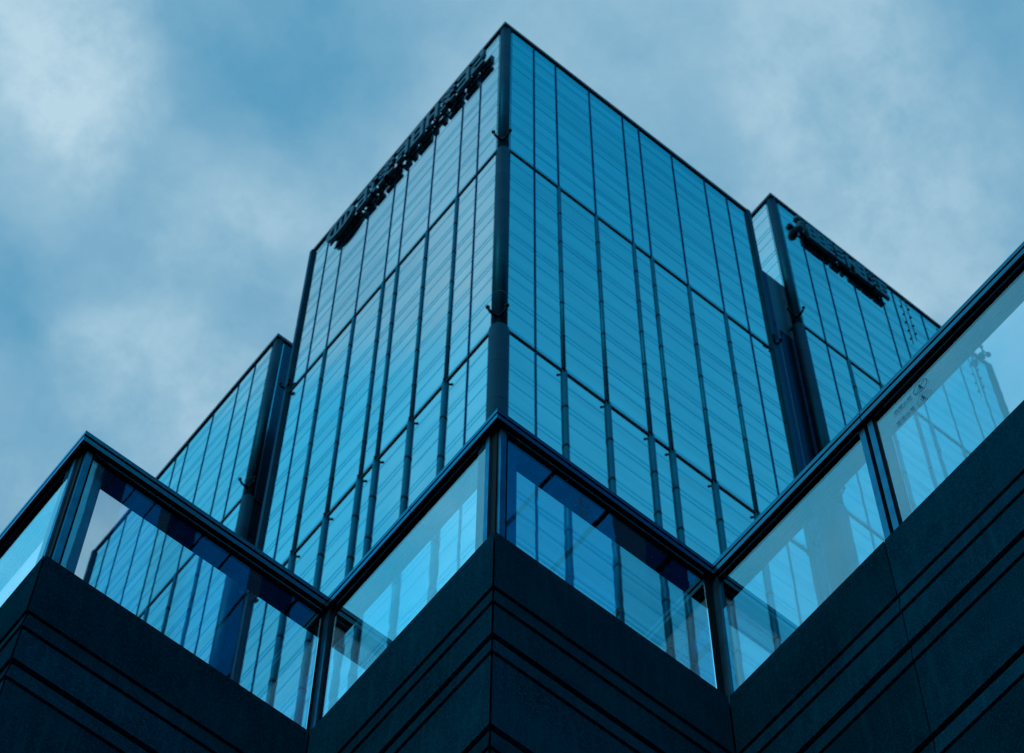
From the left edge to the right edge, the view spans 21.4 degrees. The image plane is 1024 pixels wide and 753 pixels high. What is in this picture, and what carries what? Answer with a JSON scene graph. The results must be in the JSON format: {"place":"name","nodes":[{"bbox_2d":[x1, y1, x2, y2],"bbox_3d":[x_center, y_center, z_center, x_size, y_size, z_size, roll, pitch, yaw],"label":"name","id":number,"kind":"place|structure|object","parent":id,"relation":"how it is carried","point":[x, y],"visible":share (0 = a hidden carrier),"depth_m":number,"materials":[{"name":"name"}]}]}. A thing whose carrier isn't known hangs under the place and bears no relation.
{"place":"outdoors","nodes":[
{"label":"outdoors","id":0,"kind":"place"},
{"bbox_2d":[155,333,292,545],"bbox_3d":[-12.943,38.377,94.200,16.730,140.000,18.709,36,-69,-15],"label":"glass tower","id":1,"kind":"structure","parent":0,"point":[217,466],"depth_m":145.59,"materials":[{"name":"blue glass"}]},
{"bbox_2d":[0,400,1023,752],"bbox_3d":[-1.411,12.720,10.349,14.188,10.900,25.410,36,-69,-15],"label":"podium building","id":2,"kind":"structure","parent":0,"point":[906,636],"depth_m":10.20,"materials":[{"name":"black"}]},
{"bbox_2d":[0,241,1023,736],"bbox_3d":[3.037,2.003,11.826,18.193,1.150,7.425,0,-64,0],"label":"glass balustrade","id":3,"kind":"object","parent":2,"relation":"on","point":[790,559],"visible":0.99,"depth_m":11.28,"materials":[{"name":"blue glass"}]},
{"bbox_2d":[0,0,1023,533],"label":"sky","id":4,"kind":"structure","parent":0,"point":[172,172],"materials":[{"name":"blue"}]},
{"bbox_2d":[255,22,801,595],"bbox_3d":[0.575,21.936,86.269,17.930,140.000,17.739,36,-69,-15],"label":"glass tower","id":5,"kind":"structure","parent":0,"point":[549,250],"depth_m":122.39,"materials":[{"name":"blue glass"}]},
{"bbox_2d":[326,48,486,245],"bbox_3d":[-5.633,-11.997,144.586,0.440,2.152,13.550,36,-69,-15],"label":"roof sign","id":6,"kind":"object","parent":5,"relation":"attached to","point":[367,195],"visible":1,"depth_m":144.16,"materials":[{"name":"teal metal"}]},
{"label":"ground","id":7,"kind":"structure","parent":0,"visible":0},
{"bbox_2d":[762,270,816,469],"bbox_3d":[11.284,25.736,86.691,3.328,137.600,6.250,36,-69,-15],"label":"link block","id":8,"kind":"structure","parent":7,"relation":"on","point":[804,439],"depth_m":136.78,"materials":[{"name":"blue glass"}]},
{"bbox_2d":[751,193,940,454],"bbox_3d":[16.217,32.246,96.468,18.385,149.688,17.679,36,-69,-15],"label":"glass tower","id":9,"kind":"structure","parent":7,"relation":"on","point":[857,346],"depth_m":149.31,"materials":[{"name":"blue glass"}]},
{"bbox_2d":[793,215,889,300],"bbox_3d":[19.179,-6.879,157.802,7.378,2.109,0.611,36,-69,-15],"label":"roof sign","id":10,"kind":"object","parent":9,"relation":"attached to","point":[814,237],"visible":1,"depth_m":157.46,"materials":[{"name":"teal metal"}]},
{"bbox_2d":[903,296,916,340],"bbox_3d":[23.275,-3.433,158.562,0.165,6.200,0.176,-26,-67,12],"label":"cable light","id":11,"kind":"object","parent":9,"relation":"attached to","point":[910,317],"visible":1,"depth_m":158.50,"materials":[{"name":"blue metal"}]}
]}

